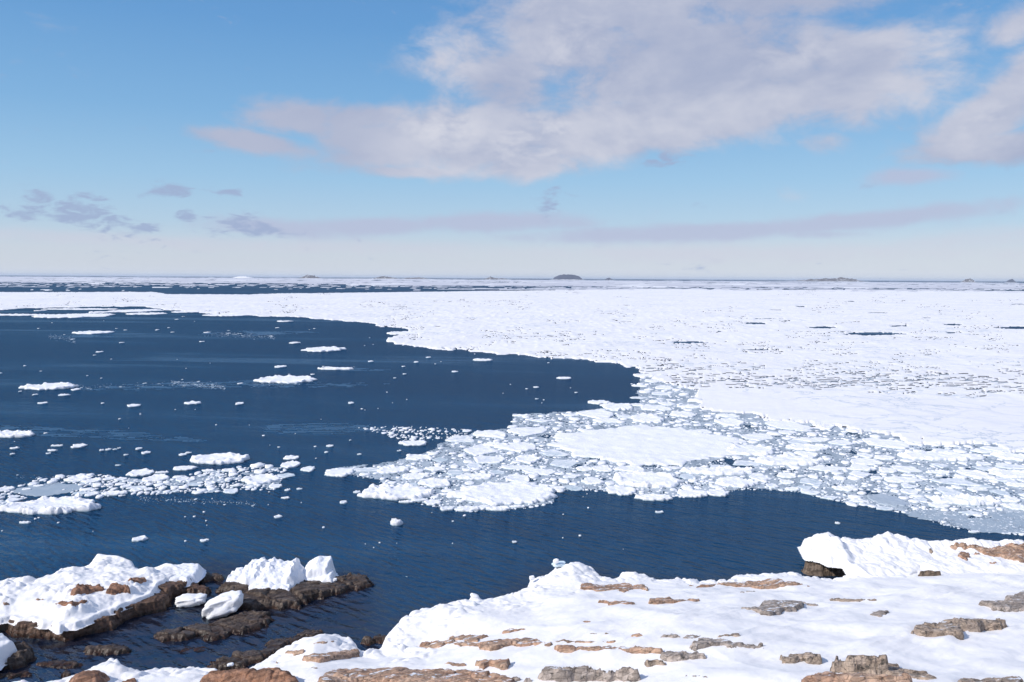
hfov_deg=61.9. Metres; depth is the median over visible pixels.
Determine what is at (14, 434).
ice floe
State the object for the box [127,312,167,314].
ice floe
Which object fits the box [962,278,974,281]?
island
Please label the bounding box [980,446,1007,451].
ice floe
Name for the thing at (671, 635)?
rock outcrop
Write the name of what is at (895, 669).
rock outcrop
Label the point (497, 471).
ice floe
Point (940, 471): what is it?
ice floe
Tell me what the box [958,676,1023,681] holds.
rock outcrop
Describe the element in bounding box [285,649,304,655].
rock outcrop
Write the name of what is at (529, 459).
ice floe
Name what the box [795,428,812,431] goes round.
ice floe
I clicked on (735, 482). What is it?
ice floe
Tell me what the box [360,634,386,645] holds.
shore rock
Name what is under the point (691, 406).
ice floe
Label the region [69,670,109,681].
boulder
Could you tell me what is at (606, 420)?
ice floe
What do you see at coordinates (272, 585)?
ice block
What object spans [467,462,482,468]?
ice floe
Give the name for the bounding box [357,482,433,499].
ice floe
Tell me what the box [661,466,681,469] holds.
ice floe
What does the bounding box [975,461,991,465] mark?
ice floe
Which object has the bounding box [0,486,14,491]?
ice floe
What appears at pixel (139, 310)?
ice floe
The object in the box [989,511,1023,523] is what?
ice floe
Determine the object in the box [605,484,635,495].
ice floe
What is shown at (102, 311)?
ice floe
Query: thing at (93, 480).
ice floe
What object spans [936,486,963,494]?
ice floe
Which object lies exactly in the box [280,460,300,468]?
ice floe
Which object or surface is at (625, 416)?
ice floe
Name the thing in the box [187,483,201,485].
ice floe
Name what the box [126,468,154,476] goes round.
ice floe
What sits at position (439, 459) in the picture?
ice floe
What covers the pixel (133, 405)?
ice floe
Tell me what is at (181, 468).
ice floe
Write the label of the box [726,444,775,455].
ice floe
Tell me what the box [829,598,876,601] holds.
rock outcrop
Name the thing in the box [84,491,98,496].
ice floe
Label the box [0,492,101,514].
ice floe
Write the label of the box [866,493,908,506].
ice floe
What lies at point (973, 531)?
ice floe
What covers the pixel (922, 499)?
ice floe
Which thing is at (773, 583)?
rock outcrop
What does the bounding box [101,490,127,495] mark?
ice floe
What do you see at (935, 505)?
ice floe
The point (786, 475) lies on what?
ice floe
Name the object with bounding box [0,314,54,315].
ice floe
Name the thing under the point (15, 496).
ice floe
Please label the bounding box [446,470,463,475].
ice floe
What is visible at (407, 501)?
ice floe
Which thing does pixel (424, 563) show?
water
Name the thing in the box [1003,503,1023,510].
ice floe
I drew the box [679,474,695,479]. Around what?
ice floe
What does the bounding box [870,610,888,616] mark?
rock outcrop
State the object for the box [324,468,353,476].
ice floe
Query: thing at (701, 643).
rock outcrop
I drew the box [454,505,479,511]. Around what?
ice floe
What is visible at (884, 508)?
ice floe
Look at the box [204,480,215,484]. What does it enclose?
ice floe
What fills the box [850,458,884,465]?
ice floe
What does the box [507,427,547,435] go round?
ice floe
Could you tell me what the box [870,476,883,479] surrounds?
ice floe
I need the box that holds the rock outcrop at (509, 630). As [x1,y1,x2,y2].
[502,628,524,633]
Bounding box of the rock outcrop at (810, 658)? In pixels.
[779,652,821,664]
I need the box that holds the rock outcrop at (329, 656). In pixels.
[302,649,359,662]
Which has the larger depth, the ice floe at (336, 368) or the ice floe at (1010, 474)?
the ice floe at (336, 368)
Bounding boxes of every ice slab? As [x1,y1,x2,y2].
[169,563,206,586]
[551,561,565,566]
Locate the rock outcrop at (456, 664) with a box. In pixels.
[445,662,466,666]
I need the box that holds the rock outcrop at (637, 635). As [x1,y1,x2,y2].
[631,633,642,636]
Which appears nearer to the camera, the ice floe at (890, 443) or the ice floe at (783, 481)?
the ice floe at (783, 481)
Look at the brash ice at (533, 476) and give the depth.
87.94 m
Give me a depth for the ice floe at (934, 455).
96.08 m
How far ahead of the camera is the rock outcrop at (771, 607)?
44.90 m
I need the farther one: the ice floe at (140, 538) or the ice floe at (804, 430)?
the ice floe at (804, 430)
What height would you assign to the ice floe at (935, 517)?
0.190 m
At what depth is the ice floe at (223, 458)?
92.45 m
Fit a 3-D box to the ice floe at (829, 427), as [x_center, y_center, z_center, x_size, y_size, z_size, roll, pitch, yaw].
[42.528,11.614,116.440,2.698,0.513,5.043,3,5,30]
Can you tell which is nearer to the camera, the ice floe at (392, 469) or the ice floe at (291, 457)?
the ice floe at (392, 469)
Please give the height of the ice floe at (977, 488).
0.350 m
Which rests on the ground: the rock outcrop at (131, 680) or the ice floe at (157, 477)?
the rock outcrop at (131, 680)
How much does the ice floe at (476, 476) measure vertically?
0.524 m
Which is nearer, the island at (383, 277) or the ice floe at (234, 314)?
the ice floe at (234, 314)
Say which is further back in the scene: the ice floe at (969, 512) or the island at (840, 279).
the island at (840, 279)
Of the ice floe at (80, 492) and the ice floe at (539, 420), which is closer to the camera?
the ice floe at (80, 492)
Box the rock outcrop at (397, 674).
[317,667,514,681]
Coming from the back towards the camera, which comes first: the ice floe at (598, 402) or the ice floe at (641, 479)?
the ice floe at (598, 402)
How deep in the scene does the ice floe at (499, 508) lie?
73.67 m
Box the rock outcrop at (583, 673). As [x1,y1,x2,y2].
[537,665,640,681]
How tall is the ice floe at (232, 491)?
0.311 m
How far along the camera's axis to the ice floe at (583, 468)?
89.46 m
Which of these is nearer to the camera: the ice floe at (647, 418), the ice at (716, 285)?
the ice floe at (647, 418)
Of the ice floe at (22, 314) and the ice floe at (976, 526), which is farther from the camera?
the ice floe at (22, 314)
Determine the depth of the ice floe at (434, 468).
89.00 m
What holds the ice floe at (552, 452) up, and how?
on the water
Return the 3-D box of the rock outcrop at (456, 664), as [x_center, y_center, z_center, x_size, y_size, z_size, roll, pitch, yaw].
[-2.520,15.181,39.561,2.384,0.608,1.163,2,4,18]
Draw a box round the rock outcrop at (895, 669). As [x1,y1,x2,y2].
[885,663,936,679]
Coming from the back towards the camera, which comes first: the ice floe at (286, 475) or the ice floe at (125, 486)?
the ice floe at (286, 475)
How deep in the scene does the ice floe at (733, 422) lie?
118.93 m
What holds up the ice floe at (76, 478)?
on the water
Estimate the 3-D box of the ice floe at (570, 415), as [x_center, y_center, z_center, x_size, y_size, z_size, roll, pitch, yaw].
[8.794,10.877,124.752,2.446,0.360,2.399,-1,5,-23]
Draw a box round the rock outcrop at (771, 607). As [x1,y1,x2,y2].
[741,600,803,615]
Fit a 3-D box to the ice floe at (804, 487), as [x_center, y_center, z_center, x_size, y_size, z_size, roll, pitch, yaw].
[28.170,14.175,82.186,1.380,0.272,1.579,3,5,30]
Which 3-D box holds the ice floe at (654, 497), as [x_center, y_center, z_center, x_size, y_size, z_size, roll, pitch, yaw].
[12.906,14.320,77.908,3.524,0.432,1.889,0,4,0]
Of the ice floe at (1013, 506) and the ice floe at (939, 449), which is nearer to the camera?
the ice floe at (1013, 506)
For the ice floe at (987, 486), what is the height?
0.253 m
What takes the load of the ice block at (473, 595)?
on the ground
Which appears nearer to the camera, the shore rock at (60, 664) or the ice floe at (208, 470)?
the shore rock at (60, 664)
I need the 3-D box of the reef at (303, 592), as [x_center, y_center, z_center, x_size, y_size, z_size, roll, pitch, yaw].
[-13.383,15.947,53.763,11.569,1.127,6.560,-1,4,-16]
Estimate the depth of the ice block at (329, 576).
55.34 m
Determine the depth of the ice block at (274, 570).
54.94 m
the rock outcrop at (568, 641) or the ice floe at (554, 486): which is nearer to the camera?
the rock outcrop at (568, 641)
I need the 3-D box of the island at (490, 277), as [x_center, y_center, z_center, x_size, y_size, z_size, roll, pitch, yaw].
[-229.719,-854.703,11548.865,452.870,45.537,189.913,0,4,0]
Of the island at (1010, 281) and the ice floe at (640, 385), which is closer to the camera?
the ice floe at (640, 385)
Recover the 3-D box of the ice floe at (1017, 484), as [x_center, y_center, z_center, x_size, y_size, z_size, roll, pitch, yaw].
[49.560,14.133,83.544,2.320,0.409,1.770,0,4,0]
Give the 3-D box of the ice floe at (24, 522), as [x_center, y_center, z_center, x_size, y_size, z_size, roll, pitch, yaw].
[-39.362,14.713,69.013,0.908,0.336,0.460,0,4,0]
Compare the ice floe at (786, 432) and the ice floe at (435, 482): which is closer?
the ice floe at (435, 482)
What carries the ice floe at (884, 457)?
on the water
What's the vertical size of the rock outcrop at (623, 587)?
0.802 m
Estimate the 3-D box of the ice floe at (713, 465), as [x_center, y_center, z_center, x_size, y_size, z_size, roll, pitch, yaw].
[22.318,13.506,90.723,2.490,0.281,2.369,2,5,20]
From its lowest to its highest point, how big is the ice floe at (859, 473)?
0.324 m
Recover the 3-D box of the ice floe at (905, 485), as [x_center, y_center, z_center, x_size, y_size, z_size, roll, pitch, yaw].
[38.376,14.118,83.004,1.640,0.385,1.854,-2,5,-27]
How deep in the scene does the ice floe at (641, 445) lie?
102.02 m
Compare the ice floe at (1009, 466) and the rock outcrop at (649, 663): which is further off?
the ice floe at (1009, 466)
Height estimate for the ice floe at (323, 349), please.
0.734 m
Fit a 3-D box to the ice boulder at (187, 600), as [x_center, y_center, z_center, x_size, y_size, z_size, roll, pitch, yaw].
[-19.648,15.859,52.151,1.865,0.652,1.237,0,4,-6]
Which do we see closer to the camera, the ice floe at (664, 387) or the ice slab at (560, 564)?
the ice slab at (560, 564)
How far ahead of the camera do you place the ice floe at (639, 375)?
174.88 m
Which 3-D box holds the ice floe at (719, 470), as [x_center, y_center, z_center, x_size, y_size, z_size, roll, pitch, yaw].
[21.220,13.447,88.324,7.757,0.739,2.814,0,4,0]
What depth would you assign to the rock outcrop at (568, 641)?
40.42 m
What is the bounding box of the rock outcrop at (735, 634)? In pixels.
[718,633,740,636]
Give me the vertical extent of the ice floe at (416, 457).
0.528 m
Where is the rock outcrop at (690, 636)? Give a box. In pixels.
[683,635,698,638]
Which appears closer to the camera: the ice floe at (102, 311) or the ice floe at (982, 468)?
the ice floe at (982, 468)
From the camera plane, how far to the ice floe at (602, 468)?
89.36 m
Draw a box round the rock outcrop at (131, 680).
[122,678,136,681]
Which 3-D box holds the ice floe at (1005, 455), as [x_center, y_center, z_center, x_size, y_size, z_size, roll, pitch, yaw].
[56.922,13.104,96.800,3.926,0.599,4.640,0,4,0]
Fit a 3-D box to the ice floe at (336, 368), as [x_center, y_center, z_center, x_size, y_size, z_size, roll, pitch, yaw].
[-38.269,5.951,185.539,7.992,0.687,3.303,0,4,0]
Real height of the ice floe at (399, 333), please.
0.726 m
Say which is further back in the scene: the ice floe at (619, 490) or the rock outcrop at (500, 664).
the ice floe at (619, 490)
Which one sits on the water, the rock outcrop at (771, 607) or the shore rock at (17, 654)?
the shore rock at (17, 654)
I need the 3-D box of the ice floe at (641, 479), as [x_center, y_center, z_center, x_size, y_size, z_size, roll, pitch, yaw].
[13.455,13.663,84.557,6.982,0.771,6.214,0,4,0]
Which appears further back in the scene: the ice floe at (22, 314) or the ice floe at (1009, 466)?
the ice floe at (22, 314)
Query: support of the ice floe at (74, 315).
on the water
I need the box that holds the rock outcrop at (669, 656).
[660,651,706,661]
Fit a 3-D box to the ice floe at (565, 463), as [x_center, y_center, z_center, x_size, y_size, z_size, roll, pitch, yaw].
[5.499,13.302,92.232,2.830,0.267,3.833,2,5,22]
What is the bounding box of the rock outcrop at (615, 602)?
[598,600,634,605]
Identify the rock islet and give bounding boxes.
[0,554,194,641]
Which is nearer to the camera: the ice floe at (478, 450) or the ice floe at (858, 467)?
the ice floe at (858, 467)
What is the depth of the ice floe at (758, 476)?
85.97 m
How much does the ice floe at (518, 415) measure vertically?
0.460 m
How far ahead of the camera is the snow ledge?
57.82 m
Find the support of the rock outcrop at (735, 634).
on the ground
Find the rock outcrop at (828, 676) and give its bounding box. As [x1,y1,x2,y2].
[801,671,912,681]
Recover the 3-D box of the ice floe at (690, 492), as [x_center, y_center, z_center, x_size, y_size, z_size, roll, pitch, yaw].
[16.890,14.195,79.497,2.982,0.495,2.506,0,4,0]
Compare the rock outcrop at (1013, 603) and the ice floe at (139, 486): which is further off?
the ice floe at (139, 486)
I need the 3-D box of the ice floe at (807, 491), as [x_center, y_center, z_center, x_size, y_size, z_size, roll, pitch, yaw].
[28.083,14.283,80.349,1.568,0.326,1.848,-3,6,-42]
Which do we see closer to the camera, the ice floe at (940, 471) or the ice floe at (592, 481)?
the ice floe at (592, 481)
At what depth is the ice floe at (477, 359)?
206.45 m
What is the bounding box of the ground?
[14,562,1023,681]
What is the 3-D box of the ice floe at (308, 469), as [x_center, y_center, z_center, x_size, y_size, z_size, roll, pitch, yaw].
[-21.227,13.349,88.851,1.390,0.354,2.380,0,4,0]
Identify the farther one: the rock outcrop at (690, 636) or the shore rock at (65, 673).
the shore rock at (65, 673)
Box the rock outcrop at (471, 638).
[449,634,488,641]
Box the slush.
[0,361,1023,532]
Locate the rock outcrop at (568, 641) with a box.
[556,639,615,642]
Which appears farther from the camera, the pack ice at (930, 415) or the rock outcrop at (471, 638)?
the pack ice at (930, 415)
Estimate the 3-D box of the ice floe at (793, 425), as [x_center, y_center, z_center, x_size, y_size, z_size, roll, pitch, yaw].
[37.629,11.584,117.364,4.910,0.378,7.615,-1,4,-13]
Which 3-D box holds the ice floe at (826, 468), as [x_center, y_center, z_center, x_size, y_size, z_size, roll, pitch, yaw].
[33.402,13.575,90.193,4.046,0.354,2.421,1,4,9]
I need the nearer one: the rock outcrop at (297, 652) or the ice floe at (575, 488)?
the rock outcrop at (297, 652)
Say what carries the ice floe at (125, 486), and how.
on the water
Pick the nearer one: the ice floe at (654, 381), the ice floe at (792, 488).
the ice floe at (792, 488)
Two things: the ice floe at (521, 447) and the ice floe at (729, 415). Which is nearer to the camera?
the ice floe at (521, 447)
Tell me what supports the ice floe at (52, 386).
on the water
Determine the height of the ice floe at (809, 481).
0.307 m
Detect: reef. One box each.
[153,610,274,642]
[180,646,206,651]
[183,582,211,594]
[198,572,223,582]
[215,572,375,610]
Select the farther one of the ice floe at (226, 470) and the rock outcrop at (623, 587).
the ice floe at (226, 470)
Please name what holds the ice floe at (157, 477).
on the water
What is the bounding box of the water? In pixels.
[0,275,1023,681]
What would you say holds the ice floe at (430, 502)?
on the water
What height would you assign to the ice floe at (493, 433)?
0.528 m
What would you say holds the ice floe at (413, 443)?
on the water
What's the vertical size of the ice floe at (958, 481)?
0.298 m
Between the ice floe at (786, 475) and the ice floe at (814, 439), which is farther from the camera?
the ice floe at (814, 439)
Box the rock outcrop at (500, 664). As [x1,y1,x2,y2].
[475,658,510,669]
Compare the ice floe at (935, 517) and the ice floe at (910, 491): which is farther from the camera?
the ice floe at (910, 491)
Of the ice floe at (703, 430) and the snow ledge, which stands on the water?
the ice floe at (703, 430)
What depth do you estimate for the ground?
42.29 m
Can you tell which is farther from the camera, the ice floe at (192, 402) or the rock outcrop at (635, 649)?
the ice floe at (192, 402)
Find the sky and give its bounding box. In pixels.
[0,0,1023,280]
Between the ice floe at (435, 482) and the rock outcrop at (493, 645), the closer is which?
the rock outcrop at (493, 645)
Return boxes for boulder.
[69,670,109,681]
[175,593,206,607]
[200,667,298,681]
[201,590,243,619]
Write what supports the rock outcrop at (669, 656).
on the ground
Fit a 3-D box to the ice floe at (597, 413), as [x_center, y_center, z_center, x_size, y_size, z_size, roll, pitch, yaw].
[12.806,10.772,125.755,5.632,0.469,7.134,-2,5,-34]
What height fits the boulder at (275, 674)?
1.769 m
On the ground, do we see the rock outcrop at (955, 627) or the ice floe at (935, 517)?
the rock outcrop at (955, 627)
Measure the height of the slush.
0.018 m
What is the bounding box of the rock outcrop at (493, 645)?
[419,637,552,650]
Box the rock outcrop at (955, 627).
[911,618,1006,639]
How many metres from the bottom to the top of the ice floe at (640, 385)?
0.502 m
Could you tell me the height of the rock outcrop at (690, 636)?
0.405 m
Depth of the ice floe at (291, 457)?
93.90 m
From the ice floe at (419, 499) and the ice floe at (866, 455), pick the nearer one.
the ice floe at (419, 499)
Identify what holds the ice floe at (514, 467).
on the water
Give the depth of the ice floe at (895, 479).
85.12 m
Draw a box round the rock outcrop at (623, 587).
[580,583,647,592]
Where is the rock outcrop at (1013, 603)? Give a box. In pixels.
[978,591,1023,611]
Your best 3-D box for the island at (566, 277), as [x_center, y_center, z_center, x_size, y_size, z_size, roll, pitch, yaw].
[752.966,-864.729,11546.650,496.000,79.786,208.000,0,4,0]
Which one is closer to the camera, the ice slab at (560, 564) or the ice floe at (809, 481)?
the ice slab at (560, 564)
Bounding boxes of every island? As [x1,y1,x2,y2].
[300,274,318,277]
[373,276,397,278]
[485,276,510,279]
[552,274,581,279]
[798,277,864,281]
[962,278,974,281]
[1006,279,1016,282]
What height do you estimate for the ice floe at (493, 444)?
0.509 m
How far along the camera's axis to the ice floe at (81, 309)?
501.96 m
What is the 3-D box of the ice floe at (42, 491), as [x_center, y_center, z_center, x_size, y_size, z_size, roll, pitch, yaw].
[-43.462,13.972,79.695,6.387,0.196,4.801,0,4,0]
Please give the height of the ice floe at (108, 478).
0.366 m
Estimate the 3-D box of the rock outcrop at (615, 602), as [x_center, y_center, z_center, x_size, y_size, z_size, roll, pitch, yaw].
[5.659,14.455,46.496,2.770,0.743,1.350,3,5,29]
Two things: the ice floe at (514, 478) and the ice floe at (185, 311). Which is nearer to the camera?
the ice floe at (514, 478)
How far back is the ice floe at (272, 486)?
81.18 m
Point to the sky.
(585, 139)
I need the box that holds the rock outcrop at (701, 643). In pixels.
[689,637,763,650]
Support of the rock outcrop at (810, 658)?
on the ground
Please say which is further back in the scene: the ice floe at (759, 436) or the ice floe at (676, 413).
the ice floe at (676, 413)
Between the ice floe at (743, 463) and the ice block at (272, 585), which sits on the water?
the ice floe at (743, 463)
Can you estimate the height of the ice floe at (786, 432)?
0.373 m
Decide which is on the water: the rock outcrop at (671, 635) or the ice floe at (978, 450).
the ice floe at (978, 450)
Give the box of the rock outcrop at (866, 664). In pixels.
[830,654,888,674]
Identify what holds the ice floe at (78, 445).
on the water
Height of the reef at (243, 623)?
0.909 m
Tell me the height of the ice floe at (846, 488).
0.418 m
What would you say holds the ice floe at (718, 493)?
on the water
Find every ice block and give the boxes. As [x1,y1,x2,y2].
[226,557,304,585]
[248,581,293,590]
[304,556,338,577]
[304,569,335,582]
[470,593,478,597]
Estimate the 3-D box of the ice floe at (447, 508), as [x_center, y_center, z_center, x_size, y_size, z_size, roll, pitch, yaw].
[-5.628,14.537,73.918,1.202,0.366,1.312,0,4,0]
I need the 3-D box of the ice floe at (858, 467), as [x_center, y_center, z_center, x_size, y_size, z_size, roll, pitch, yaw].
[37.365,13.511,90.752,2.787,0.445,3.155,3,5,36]
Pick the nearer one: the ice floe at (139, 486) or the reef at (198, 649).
the reef at (198, 649)
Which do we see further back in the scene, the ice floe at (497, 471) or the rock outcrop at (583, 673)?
the ice floe at (497, 471)
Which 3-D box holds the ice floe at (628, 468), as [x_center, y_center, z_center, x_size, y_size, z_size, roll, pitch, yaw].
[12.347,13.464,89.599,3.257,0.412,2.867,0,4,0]
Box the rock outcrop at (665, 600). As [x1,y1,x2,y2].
[648,596,699,603]
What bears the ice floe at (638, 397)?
on the water
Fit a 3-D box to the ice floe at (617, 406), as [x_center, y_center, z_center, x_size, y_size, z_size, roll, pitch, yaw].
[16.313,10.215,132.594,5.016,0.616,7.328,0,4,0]
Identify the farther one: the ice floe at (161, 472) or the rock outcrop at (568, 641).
the ice floe at (161, 472)
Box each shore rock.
[0,633,36,670]
[0,671,31,679]
[36,659,82,668]
[61,670,70,677]
[82,644,131,655]
[206,629,323,670]
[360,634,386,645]
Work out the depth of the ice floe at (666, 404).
136.34 m
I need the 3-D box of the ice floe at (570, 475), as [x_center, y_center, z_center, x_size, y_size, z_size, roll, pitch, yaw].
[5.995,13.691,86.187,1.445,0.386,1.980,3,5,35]
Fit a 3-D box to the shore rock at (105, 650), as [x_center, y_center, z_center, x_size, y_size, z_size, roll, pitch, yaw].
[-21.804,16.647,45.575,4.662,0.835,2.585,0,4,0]
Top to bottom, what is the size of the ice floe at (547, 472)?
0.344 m
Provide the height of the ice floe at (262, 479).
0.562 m
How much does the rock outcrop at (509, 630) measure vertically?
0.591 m
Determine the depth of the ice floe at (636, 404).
135.14 m
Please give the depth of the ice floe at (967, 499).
76.92 m
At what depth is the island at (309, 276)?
11523.79 m
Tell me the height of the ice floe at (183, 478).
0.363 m
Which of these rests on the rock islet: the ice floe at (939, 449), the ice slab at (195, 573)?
the ice slab at (195, 573)
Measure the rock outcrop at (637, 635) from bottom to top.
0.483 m
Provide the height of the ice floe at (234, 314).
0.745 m
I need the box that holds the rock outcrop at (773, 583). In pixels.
[696,578,802,588]
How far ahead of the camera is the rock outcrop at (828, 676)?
32.30 m
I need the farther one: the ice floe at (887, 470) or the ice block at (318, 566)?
the ice floe at (887, 470)
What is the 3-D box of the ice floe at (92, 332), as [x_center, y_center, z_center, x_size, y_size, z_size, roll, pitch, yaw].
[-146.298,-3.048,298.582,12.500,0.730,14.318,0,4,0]
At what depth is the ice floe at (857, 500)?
77.16 m
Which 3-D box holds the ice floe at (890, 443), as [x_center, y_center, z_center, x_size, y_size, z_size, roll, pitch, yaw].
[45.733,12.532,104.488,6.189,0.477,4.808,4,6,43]
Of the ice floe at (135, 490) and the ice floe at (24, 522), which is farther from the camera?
the ice floe at (135, 490)
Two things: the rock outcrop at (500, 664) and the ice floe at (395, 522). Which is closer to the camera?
the rock outcrop at (500, 664)
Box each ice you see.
[0,276,1023,292]
[0,289,1023,452]
[0,321,1023,549]
[0,331,384,441]
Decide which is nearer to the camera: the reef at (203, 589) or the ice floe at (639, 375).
the reef at (203, 589)
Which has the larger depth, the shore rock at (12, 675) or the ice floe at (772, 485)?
the ice floe at (772, 485)
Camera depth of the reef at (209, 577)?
56.20 m
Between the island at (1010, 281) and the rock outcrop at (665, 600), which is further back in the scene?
the island at (1010, 281)
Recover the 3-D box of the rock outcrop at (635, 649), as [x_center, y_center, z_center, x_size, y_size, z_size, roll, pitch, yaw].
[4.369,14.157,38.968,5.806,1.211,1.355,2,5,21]
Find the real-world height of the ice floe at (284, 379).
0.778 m
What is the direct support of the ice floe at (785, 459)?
on the water
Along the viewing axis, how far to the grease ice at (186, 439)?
114.15 m
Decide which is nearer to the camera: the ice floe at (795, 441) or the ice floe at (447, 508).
the ice floe at (447, 508)
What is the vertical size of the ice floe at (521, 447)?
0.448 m
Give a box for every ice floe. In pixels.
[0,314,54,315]
[0,430,34,437]
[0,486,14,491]
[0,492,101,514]
[5,498,23,501]
[9,495,20,497]
[12,484,81,496]
[19,382,78,389]
[19,521,30,523]
[32,313,115,317]
[44,308,118,309]
[63,475,90,481]
[71,443,87,447]
[72,331,113,333]
[72,491,87,494]
[81,478,102,482]
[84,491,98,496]
[89,311,115,312]
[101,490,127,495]
[103,476,114,480]
[111,309,163,311]
[114,477,127,480]
[120,484,131,487]
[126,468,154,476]
[126,485,146,488]
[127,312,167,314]
[127,404,140,406]
[129,488,143,491]
[132,535,147,541]
[142,474,169,481]
[155,470,168,473]
[173,311,198,312]
[173,465,197,470]
[176,476,190,481]
[184,401,200,404]
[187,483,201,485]
[190,452,249,464]
[202,313,248,315]
[202,469,214,471]
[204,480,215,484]
[221,468,235,471]
[223,488,237,493]
[241,473,280,484]
[253,375,317,382]
[269,484,281,488]
[277,473,294,477]
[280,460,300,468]
[283,455,298,459]
[300,466,314,471]
[301,346,346,351]
[318,366,353,369]
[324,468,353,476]
[354,467,378,471]
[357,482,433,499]
[377,465,408,473]
[387,331,415,334]
[390,518,402,525]
[398,440,426,445]
[399,500,414,502]
[402,472,429,479]
[405,454,433,460]
[411,498,428,501]
[417,477,449,487]
[423,499,441,505]
[425,466,445,470]
[432,457,448,461]
[440,506,453,510]
[445,435,474,441]
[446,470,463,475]
[446,481,557,505]
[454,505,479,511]
[456,473,492,479]
[464,444,498,455]
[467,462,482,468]
[473,358,492,360]
[473,430,506,437]
[473,455,505,463]
[483,441,508,446]
[486,506,510,510]
[488,470,504,473]
[494,442,535,452]
[502,465,534,469]
[505,474,529,481]
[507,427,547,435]
[509,505,524,507]
[512,414,529,416]
[515,454,541,464]
[522,468,555,475]
[530,419,552,421]
[539,483,565,488]
[540,449,568,456]
[546,424,752,466]
[550,459,577,467]
[561,413,578,416]
[563,473,581,477]
[564,485,582,490]
[575,409,613,418]
[575,466,592,471]
[581,477,604,484]
[588,400,610,404]
[591,465,612,472]
[592,417,618,422]
[599,402,632,410]
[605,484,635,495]
[612,470,683,488]
[615,464,645,471]
[617,414,631,417]
[630,397,647,398]
[631,384,647,386]
[631,403,642,405]
[631,413,663,423]
[633,373,662,377]
[634,493,672,500]
[640,405,671,410]
[645,379,662,382]
[652,392,671,394]
[655,385,673,389]
[658,402,676,405]
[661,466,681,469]
[670,410,695,417]
[677,404,699,408]
[677,488,708,497]
[679,465,753,475]
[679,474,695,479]
[693,429,712,432]
[707,489,728,496]
[710,464,733,467]
[714,418,744,426]
[715,476,758,488]
[716,413,740,417]
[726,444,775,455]
[732,460,760,465]
[735,438,746,443]
[740,433,773,440]
[749,473,771,481]
[754,453,824,465]
[765,420,814,429]
[766,483,778,487]
[777,472,796,478]
[778,430,796,433]
[779,479,794,484]
[785,487,799,490]
[786,443,829,451]
[787,439,808,443]
[794,437,831,441]
[794,451,818,457]
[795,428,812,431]
[797,485,812,489]
[800,478,821,485]
[800,489,820,494]
[808,465,845,471]
[815,422,834,429]
[820,496,837,499]
[828,440,853,445]
[831,485,858,491]
[847,463,876,470]
[849,470,870,478]
[849,498,868,502]
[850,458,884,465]
[857,452,873,457]
[862,438,909,449]
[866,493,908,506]
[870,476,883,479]
[874,455,895,459]
[876,506,893,510]
[879,467,897,472]
[884,476,923,482]
[892,465,922,472]
[897,449,984,461]
[900,489,918,494]
[901,482,918,488]
[901,510,968,520]
[913,497,927,502]
[925,469,952,473]
[928,502,950,507]
[929,478,980,486]
[930,463,948,468]
[930,493,1002,505]
[932,448,952,451]
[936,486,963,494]
[950,518,1023,532]
[955,469,996,479]
[959,510,979,514]
[967,486,988,490]
[968,530,979,532]
[970,448,992,453]
[972,466,999,470]
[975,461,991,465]
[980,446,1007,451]
[980,484,993,487]
[987,467,1023,478]
[989,489,1009,494]
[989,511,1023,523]
[990,451,1023,461]
[995,463,1023,469]
[995,477,1017,481]
[1001,496,1020,502]
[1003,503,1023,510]
[1005,482,1023,487]
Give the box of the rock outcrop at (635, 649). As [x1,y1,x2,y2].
[554,645,662,653]
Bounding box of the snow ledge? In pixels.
[797,531,1023,577]
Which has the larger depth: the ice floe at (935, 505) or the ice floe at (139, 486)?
the ice floe at (139, 486)
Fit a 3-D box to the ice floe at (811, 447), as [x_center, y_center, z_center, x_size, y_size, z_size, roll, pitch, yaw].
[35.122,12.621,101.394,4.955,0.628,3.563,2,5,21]
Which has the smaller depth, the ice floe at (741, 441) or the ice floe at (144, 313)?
the ice floe at (741, 441)
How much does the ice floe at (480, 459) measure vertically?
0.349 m
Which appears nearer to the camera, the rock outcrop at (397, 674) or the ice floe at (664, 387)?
the rock outcrop at (397, 674)
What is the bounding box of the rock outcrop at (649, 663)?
[644,659,665,666]
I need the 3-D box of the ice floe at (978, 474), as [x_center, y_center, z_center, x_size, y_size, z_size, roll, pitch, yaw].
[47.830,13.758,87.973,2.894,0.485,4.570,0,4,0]
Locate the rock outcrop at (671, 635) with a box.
[661,633,679,637]
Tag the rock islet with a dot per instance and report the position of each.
(99, 593)
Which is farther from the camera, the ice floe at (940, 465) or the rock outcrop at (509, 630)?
the ice floe at (940, 465)
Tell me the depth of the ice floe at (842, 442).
104.63 m
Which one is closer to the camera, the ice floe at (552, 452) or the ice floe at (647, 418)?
the ice floe at (552, 452)
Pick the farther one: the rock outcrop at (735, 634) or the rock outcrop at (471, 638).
the rock outcrop at (471, 638)
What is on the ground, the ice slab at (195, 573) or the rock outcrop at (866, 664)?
the rock outcrop at (866, 664)
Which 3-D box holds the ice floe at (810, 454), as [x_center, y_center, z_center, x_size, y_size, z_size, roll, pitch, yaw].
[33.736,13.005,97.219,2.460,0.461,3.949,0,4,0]
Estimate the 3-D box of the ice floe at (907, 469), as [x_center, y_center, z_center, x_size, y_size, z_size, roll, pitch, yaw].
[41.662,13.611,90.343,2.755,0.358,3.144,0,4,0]
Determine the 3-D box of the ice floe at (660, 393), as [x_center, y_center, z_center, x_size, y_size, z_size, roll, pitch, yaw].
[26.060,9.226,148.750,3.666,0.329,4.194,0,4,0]
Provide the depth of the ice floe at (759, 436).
108.22 m
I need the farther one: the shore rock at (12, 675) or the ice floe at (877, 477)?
the ice floe at (877, 477)
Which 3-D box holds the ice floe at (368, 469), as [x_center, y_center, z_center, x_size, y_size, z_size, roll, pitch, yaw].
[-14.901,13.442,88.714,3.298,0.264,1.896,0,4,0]

